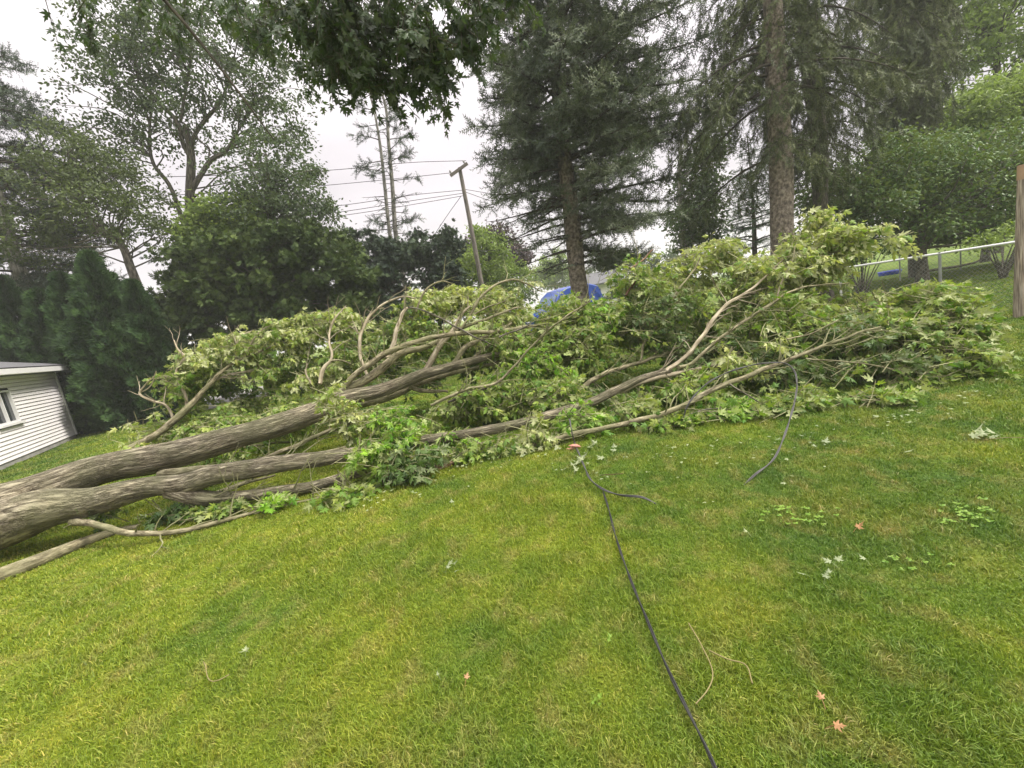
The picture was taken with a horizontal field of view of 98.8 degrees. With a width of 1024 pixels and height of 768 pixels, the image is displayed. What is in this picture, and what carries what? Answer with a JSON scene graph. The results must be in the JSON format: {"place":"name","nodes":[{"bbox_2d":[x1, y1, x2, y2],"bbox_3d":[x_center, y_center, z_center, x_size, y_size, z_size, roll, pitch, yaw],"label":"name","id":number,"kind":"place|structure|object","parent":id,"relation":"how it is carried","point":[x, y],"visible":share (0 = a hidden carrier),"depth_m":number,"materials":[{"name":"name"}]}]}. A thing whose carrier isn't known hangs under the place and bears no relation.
{"place":"outdoors","nodes":[
{"label":"outdoors","id":0,"kind":"place"},
{"bbox_2d":[204,377,358,408],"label":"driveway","id":1,"kind":"structure","parent":0,"point":[210,406],"depth_m":18.86,"materials":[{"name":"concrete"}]},
{"bbox_2d":[0,237,1023,767],"bbox_3d":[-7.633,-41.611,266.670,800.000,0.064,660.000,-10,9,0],"label":"ground","id":2,"kind":"structure","parent":0,"point":[948,257],"depth_m":2.44,"materials":[{"name":"green plant"}]},
{"bbox_2d":[0,273,23,362],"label":"arborvitae","id":3,"kind":"object","parent":2,"relation":"on","point":[11,301],"visible":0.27,"depth_m":15.68,"materials":[{"name":"green plant"}]},
{"bbox_2d":[0,362,77,469],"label":"garage","id":4,"kind":"structure","parent":2,"relation":"on","point":[35,417],"depth_m":12.94,"materials":[{"name":"white plastic"}]},
{"bbox_2d":[0,390,25,428],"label":"window","id":5,"kind":"structure","parent":4,"relation":"in","point":[9,416],"depth_m":11.92,"materials":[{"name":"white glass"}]},
{"bbox_2d":[9,286,81,431],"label":"arborvitae","id":6,"kind":"object","parent":2,"relation":"on","point":[27,347],"visible":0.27,"depth_m":15.42,"materials":[{"name":"green plant"}]},
{"bbox_2d":[0,40,136,290],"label":"spruce tree","id":7,"kind":"object","parent":2,"relation":"on","point":[23,277],"visible":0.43,"depth_m":17.59,"materials":[{"name":"plant"}]},
{"bbox_2d":[0,524,138,581],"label":"fallen branch","id":8,"kind":"object","parent":2,"relation":"on","point":[30,562],"visible":0.77,"depth_m":4.38,"materials":[{"name":"brown wood"}]},
{"bbox_2d":[38,270,130,435],"bbox_3d":[-15.545,-1.145,16.088,3.044,5.980,2.906,-10,9,0],"label":"arborvitae","id":9,"kind":"object","parent":2,"relation":"on","point":[57,288],"visible":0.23,"depth_m":15.26,"materials":[{"name":"green plant"}]},
{"bbox_2d":[0,111,192,285],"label":"broadleaf tree","id":10,"kind":"object","parent":2,"relation":"on","point":[68,177],"visible":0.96,"depth_m":16.26,"materials":[{"name":"green plant"}]},
{"bbox_2d":[51,249,174,433],"bbox_3d":[-14.097,-1.560,15.607,3.492,6.397,3.600,-10,9,0],"label":"arborvitae","id":11,"kind":"object","parent":2,"relation":"on","point":[87,330],"visible":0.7,"depth_m":14.71,"materials":[{"name":"green plant"}]},
{"bbox_2d":[106,277,206,423],"bbox_3d":[-12.856,-1.184,15.661,2.771,5.226,2.799,-10,9,0],"label":"arborvitae","id":12,"kind":"object","parent":2,"relation":"on","point":[145,323],"visible":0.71,"depth_m":15.04,"materials":[{"name":"green plant"}]},
{"bbox_2d":[24,0,331,397],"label":"broadleaf tree","id":13,"kind":"object","parent":2,"relation":"on","point":[130,47],"visible":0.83,"depth_m":17.99,"materials":[{"name":"green plant"}]},
{"bbox_2d":[203,661,228,681],"bbox_3d":[-1.599,1.529,2.326,0.268,0.008,0.064,-5,11,31],"label":"fallen twig","id":14,"kind":"object","parent":2,"relation":"on","point":[208,677],"visible":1,"depth_m":2.28,"materials":[{"name":"beige wood"}]},
{"bbox_2d":[160,186,275,390],"bbox_3d":[-10.986,-3.597,17.959,4.429,8.362,3.140,-10,9,0],"label":"broadleaf tree","id":15,"kind":"object","parent":2,"relation":"on","point":[200,218],"visible":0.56,"depth_m":16.75,"materials":[{"name":"green plant"}]},
{"bbox_2d":[239,646,248,656],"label":"leaf","id":16,"kind":"object","parent":2,"relation":"on","point":[245,649],"visible":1,"depth_m":2.45,"materials":[{"name":"plant"}]},
{"bbox_2d":[137,212,391,393],"bbox_3d":[-9.614,-3.002,17.363,9.868,6.913,5.248,-10,9,0],"label":"broadleaf tree","id":17,"kind":"object","parent":2,"relation":"on","point":[204,285],"visible":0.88,"depth_m":16.10,"materials":[{"name":"green plant"}]},
{"bbox_2d":[188,120,356,385],"bbox_3d":[-9.174,-5.058,17.983,5.804,10.547,4.972,-10,9,0],"label":"broadleaf tree","id":18,"kind":"object","parent":2,"relation":"on","point":[273,176],"visible":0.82,"depth_m":16.99,"materials":[{"name":"green plant"}]},
{"bbox_2d":[39,0,545,141],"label":"overhanging maple tree","id":19,"kind":"object","parent":2,"relation":"on","point":[337,37],"visible":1,"depth_m":4.11,"materials":[{"name":"green plant"}]},
{"bbox_2d":[330,226,392,285],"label":"juniper tree","id":20,"kind":"object","parent":2,"relation":"on","point":[356,235],"visible":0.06,"depth_m":22.64,"materials":[{"name":"green plant"}]},
{"bbox_2d":[346,87,411,299],"bbox_3d":[-7.602,-9.779,25.601,3.498,16.669,3.745,-10,9,0],"label":"spruce tree","id":21,"kind":"object","parent":2,"relation":"on","point":[387,216],"visible":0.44,"depth_m":25.02,"materials":[{"name":"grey plant"}]},
{"bbox_2d":[343,235,447,343],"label":"juniper tree","id":22,"kind":"object","parent":2,"relation":"on","point":[395,259],"visible":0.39,"depth_m":19.59,"materials":[{"name":"green plant"}]},
{"bbox_2d":[367,93,426,302],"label":"spruce tree","id":23,"kind":"object","parent":2,"relation":"on","point":[387,120],"visible":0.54,"depth_m":25.65,"materials":[{"name":"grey plant"}]},
{"bbox_2d":[382,461,458,481],"bbox_3d":[-0.862,0.918,5.066,1.581,0.074,0.385,-13,10,-16],"label":"fallen branch","id":24,"kind":"object","parent":2,"relation":"on","point":[439,467],"visible":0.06,"depth_m":4.91,"materials":[{"name":"green plant"}]},
{"bbox_2d":[402,218,470,354],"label":"juniper tree","id":25,"kind":"object","parent":2,"relation":"on","point":[444,243],"visible":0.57,"depth_m":20.44,"materials":[{"name":"green plant"}]},
{"bbox_2d":[445,559,458,572],"bbox_3d":[-0.384,1.186,2.856,0.104,0.071,0.126,-10,9,0],"label":"leaf cluster","id":26,"kind":"object","parent":2,"relation":"on","point":[450,562],"visible":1,"depth_m":2.87,"materials":[{"name":"plant"}]},
{"bbox_2d":[449,160,493,337],"bbox_3d":[-2.014,-6.990,24.114,1.073,9.866,0.360,-10,9,0],"label":"utility pole","id":27,"kind":"object","parent":2,"relation":"on","point":[472,235],"visible":0.74,"depth_m":23.76,"materials":[{"name":"brown wood"}]},
{"bbox_2d":[5,173,447,199],"bbox_3d":[-13.612,-9.056,20.014,22.271,0.668,0.519,-14,10,-18],"label":"overhead wire","id":28,"kind":"object","parent":27,"relation":"attached to","point":[311,186],"visible":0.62,"depth_m":21.98,"materials":[{"name":"black metal"}]},
{"bbox_2d":[0,160,465,178],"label":"overhead wire","id":29,"kind":"object","parent":27,"relation":"attached to","point":[297,172],"visible":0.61,"depth_m":21.46,"materials":[{"name":"black metal"}]},
{"bbox_2d":[19,190,460,227],"bbox_3d":[-13.390,-7.976,20.064,23.068,0.778,0.274,-13,10,-17],"label":"overhead wire","id":30,"kind":"object","parent":27,"relation":"attached to","point":[364,202],"visible":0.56,"depth_m":22.33,"materials":[{"name":"black metal"}]},
{"bbox_2d":[22,196,460,240],"bbox_3d":[-11.646,-7.740,20.736,19.425,0.458,0.276,-13,10,-17],"label":"overhead wire","id":31,"kind":"object","parent":27,"relation":"attached to","point":[355,213],"visible":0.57,"depth_m":22.41,"materials":[{"name":"black metal"}]},
{"bbox_2d":[123,193,462,230],"bbox_3d":[-13.411,-7.687,20.115,23.144,0.820,0.277,-13,10,-17],"label":"overhead wire","id":32,"kind":"object","parent":27,"relation":"attached to","point":[387,204],"visible":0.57,"depth_m":22.55,"materials":[{"name":"black metal"}]},
{"bbox_2d":[482,248,604,250],"bbox_3d":[2.614,-8.608,28.204,12.675,0.489,0.358,-18,12,-39],"label":"overhead wire","id":33,"kind":"object","parent":27,"relation":"attached to","point":[508,250],"visible":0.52,"depth_m":25.34,"materials":[{"name":"black metal"}]},
{"bbox_2d":[466,192,798,217],"bbox_3d":[9.957,-11.510,27.709,26.087,3.540,0.731,-13,10,-15],"label":"overhead wire","id":34,"kind":"object","parent":27,"relation":"attached to","point":[556,212],"visible":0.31,"depth_m":25.27,"materials":[{"name":"black metal"}]},
{"bbox_2d":[450,222,542,310],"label":"broadleaf tree","id":35,"kind":"object","parent":2,"relation":"on","point":[489,265],"visible":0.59,"depth_m":25.53,"materials":[{"name":"green plant"}]},
{"bbox_2d":[464,215,536,285],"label":"broadleaf tree","id":36,"kind":"object","parent":2,"relation":"on","point":[527,256],"visible":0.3,"depth_m":31.71,"materials":[{"name":"green plant"}]},
{"bbox_2d":[0,204,1023,555],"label":"fallen maple tree","id":37,"kind":"object","parent":2,"relation":"on","point":[920,338],"visible":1,"depth_m":5.97,"materials":[{"name":"green plant"}]},
{"bbox_2d":[569,362,797,503],"bbox_3d":[1.871,0.365,4.118,2.538,0.561,1.845,-10,9,0],"label":"fallen cable","id":38,"kind":"object","parent":37,"relation":"on","point":[748,480],"visible":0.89,"depth_m":4.09,"materials":[{"name":"black rubber"}]},
{"bbox_2d":[527,246,569,292],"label":"broadleaf tree","id":39,"kind":"object","parent":2,"relation":"on","point":[554,280],"visible":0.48,"depth_m":66.78,"materials":[{"name":"green plant"}]},
{"bbox_2d":[525,283,606,330],"bbox_3d":[2.901,-4.055,23.741,4.250,2.320,1.930,-15,11,-28],"label":"tarp","id":40,"kind":"object","parent":2,"relation":"on","point":[597,295],"visible":0.09,"depth_m":23.40,"materials":[{"name":"blue paint"}]},
{"bbox_2d":[567,444,580,449],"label":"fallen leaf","id":41,"kind":"object","parent":2,"relation":"on","point":[574,445],"visible":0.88,"depth_m":4.76,"materials":[{"name":"orange plant"}]},
{"bbox_2d":[565,452,606,471],"bbox_3d":[0.670,0.747,4.252,0.453,0.091,0.313,-15,11,-28],"label":"leaf cluster","id":42,"kind":"object","parent":2,"relation":"on","point":[583,456],"visible":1,"depth_m":4.26,"materials":[{"name":"plant"}]},
{"bbox_2d":[473,273,709,325],"bbox_3d":[4.223,-5.918,29.496,19.202,3.644,4.213,-10,9,0],"label":"hedge","id":43,"kind":"object","parent":2,"relation":"on","point":[527,296],"visible":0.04,"depth_m":29.17,"materials":[{"name":"green plant"}]},
{"bbox_2d":[459,0,724,302],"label":"blue spruce tree","id":44,"kind":"object","parent":2,"relation":"on","point":[599,108],"visible":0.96,"depth_m":11.83,"materials":[{"name":"green plant"}]},
{"bbox_2d":[590,693,601,708],"bbox_3d":[0.330,1.243,1.722,0.051,0.045,0.047,-7,10,19],"label":"leaf cluster","id":45,"kind":"object","parent":2,"relation":"on","point":[595,698],"visible":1,"depth_m":1.72,"materials":[{"name":"green plant"}]},
{"bbox_2d":[588,439,616,447],"bbox_3d":[0.953,0.639,4.637,0.383,0.073,0.197,-3,12,37],"label":"leaf cluster","id":46,"kind":"object","parent":2,"relation":"on","point":[593,444],"visible":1,"depth_m":4.73,"materials":[{"name":"green plant"}]},
{"bbox_2d":[606,632,611,645],"bbox_3d":[0.445,1.173,2.013,0.028,0.041,0.054,-6,10,24],"label":"leaf cluster","id":47,"kind":"object","parent":2,"relation":"on","point":[609,636],"visible":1,"depth_m":2.02,"materials":[{"name":"green plant"}]},
{"bbox_2d":[585,245,702,276],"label":"broadleaf tree","id":48,"kind":"object","parent":2,"relation":"on","point":[670,256],"visible":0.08,"depth_m":57.83,"materials":[{"name":"green plant"}]},
{"bbox_2d":[602,490,716,767],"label":"fallen cable","id":49,"kind":"object","parent":2,"relation":"on","point":[708,752],"visible":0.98,"depth_m":1.85,"materials":[{"name":"black rubber"}]},
{"bbox_2d":[363,378,998,510],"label":"leaf litter","id":50,"kind":"object","parent":2,"relation":"on","point":[710,445],"visible":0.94,"depth_m":4.11,"materials":[{"name":"green plant"}]},
{"bbox_2d":[659,126,742,272],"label":"broadleaf tree","id":51,"kind":"object","parent":2,"relation":"on","point":[691,239],"visible":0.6,"depth_m":20.54,"materials":[{"name":"green plant"}]},
{"bbox_2d":[688,623,752,703],"bbox_3d":[0.846,1.133,1.792,0.214,0.014,0.429,-7,10,20],"label":"fallen twig","id":52,"kind":"object","parent":2,"relation":"on","point":[703,695],"visible":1,"depth_m":1.77,"materials":[{"name":"brown wood"}]},
{"bbox_2d":[713,137,800,301],"bbox_3d":[10.049,-6.783,18.578,3.816,6.850,3.841,-8,10,16],"label":"fir tree","id":53,"kind":"object","parent":2,"relation":"on","point":[755,240],"visible":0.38,"depth_m":18.34,"materials":[{"name":"green plant"}]},
{"bbox_2d":[656,0,934,288],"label":"norway spruce tree","id":54,"kind":"object","parent":2,"relation":"on","point":[780,93],"visible":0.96,"depth_m":12.07,"materials":[{"name":"green plant"}]},
{"bbox_2d":[758,505,839,524],"bbox_3d":[1.832,0.847,2.796,0.477,0.074,0.283,-6,10,26],"label":"clover patch","id":55,"kind":"object","parent":2,"relation":"on","point":[787,510],"visible":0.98,"depth_m":2.78,"materials":[{"name":"green plant"}]},
{"bbox_2d":[697,0,916,301],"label":"norway spruce tree","id":56,"kind":"object","parent":2,"relation":"on","point":[816,24],"visible":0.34,"depth_m":12.95,"materials":[{"name":"green plant"}]},
{"bbox_2d":[815,690,825,708],"bbox_3d":[1.099,1.123,1.566,0.032,0.034,0.045,-3,12,37],"label":"fallen leaf","id":57,"kind":"object","parent":2,"relation":"on","point":[819,696],"visible":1,"depth_m":1.57,"materials":[{"name":"plant"}]},
{"bbox_2d":[798,555,843,581],"bbox_3d":[1.587,0.941,2.231,0.280,0.053,0.108,-14,10,-19],"label":"leaf cluster","id":58,"kind":"object","parent":2,"relation":"on","point":[827,560],"visible":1,"depth_m":2.26,"materials":[{"name":"green plant"}]},
{"bbox_2d":[825,720,845,731],"bbox_3d":[1.077,1.143,1.458,0.055,0.035,0.040,-10,9,0],"label":"fallen leaf","id":59,"kind":"object","parent":2,"relation":"on","point":[837,725],"visible":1,"depth_m":1.46,"materials":[{"name":"plant"}]},
{"bbox_2d":[853,521,863,531],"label":"fallen leaf","id":60,"kind":"object","parent":2,"relation":"on","point":[859,526],"visible":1,"depth_m":2.54,"materials":[{"name":"plant"}]},
{"bbox_2d":[832,236,899,302],"bbox_3d":[10.176,-3.333,12.879,1.750,1.883,1.858,-15,11,-28],"label":"shrub","id":61,"kind":"object","parent":2,"relation":"on","point":[861,281],"visible":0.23,"depth_m":12.86,"materials":[{"name":"green plant"}]},
{"bbox_2d":[877,269,901,275],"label":"paddling pool","id":62,"kind":"structure","parent":2,"relation":"on","point":[888,273],"depth_m":21.05,"materials":[{"name":"blue plastic"}]},
{"bbox_2d":[832,0,980,277],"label":"norway spruce tree","id":63,"kind":"object","parent":2,"relation":"on","point":[919,32],"visible":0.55,"depth_m":15.94,"materials":[{"name":"green plant"}]},
{"bbox_2d":[794,112,1023,284],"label":"broadleaf tree","id":64,"kind":"object","parent":2,"relation":"on","point":[961,189],"visible":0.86,"depth_m":13.86,"materials":[{"name":"green plant"}]},
{"bbox_2d":[882,552,954,575],"bbox_3d":[2.011,0.899,2.195,0.276,0.064,0.158,-10,9,0],"label":"clover patch","id":65,"kind":"object","parent":2,"relation":"on","point":[911,568],"visible":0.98,"depth_m":2.20,"materials":[{"name":"green plant"}]},
{"bbox_2d":[839,241,1014,310],"bbox_3d":[9.128,-1.843,7.064,0.048,1.230,6.686,-16,11,-29],"label":"chain link fence","id":66,"kind":"object","parent":2,"relation":"on","point":[940,268],"visible":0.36,"depth_m":8.37,"materials":[{"name":"metal"}]},
{"bbox_2d":[864,59,1023,262],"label":"broadleaf tree","id":67,"kind":"object","parent":2,"relation":"on","point":[981,100],"visible":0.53,"depth_m":16.85,"materials":[{"name":"green plant"}]},
{"bbox_2d":[866,0,1023,253],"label":"broadleaf tree","id":68,"kind":"object","parent":2,"relation":"on","point":[995,40],"visible":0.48,"depth_m":20.46,"materials":[{"name":"green plant"}]},
{"bbox_2d":[899,236,1013,280],"bbox_3d":[19.536,-5.389,16.839,9.495,1.230,0.048,-10,9,0],"label":"chain link fence","id":69,"kind":"object","parent":2,"relation":"on","point":[943,261],"visible":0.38,"depth_m":16.87,"materials":[{"name":"metal"}]},
{"bbox_2d":[938,502,993,526],"bbox_3d":[2.575,0.762,2.496,0.227,0.062,0.302,-1,13,44],"label":"clover patch","id":70,"kind":"object","parent":2,"relation":"on","point":[960,514],"visible":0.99,"depth_m":2.50,"materials":[{"name":"green plant"}]},
{"bbox_2d":[965,497,994,518],"bbox_3d":[2.710,0.726,2.557,0.261,0.080,0.117,-12,9,-10],"label":"clover patch","id":71,"kind":"object","parent":2,"relation":"on","point":[979,498],"visible":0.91,"depth_m":2.58,"materials":[{"name":"green plant"}]},
{"bbox_2d":[963,423,1002,439],"bbox_3d":[3.625,0.383,3.408,0.276,0.101,0.183,-10,9,0],"label":"leaf cluster","id":72,"kind":"object","parent":2,"relation":"on","point":[980,432],"visible":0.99,"depth_m":3.40,"materials":[{"name":"green plant"}]},
{"bbox_2d":[958,213,1014,278],"bbox_3d":[14.171,-3.941,12.493,2.662,1.773,2.398,-10,9,0],"label":"shrub","id":73,"kind":"object","parent":2,"relation":"on","point":[1001,236],"visible":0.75,"depth_m":12.44,"materials":[{"name":"green plant"}]},
{"bbox_2d":[1013,164,1023,317],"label":"wooden post","id":74,"kind":"object","parent":2,"relation":"on","point":[1018,297],"visible":0.91,"depth_m":6.95,"materials":[{"name":"brown wood"}]},
{"bbox_2d":[0,0,1023,354],"label":"sky","id":75,"kind":"structure","parent":0,"point":[22,25],"materials":[{"name":"white"}]},
{"bbox_2d":[586,269,627,305],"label":"house","id":76,"kind":"structure","parent":0,"point":[593,278],"depth_m":39.59,"materials":[{"name":"white plastic"}]}
]}

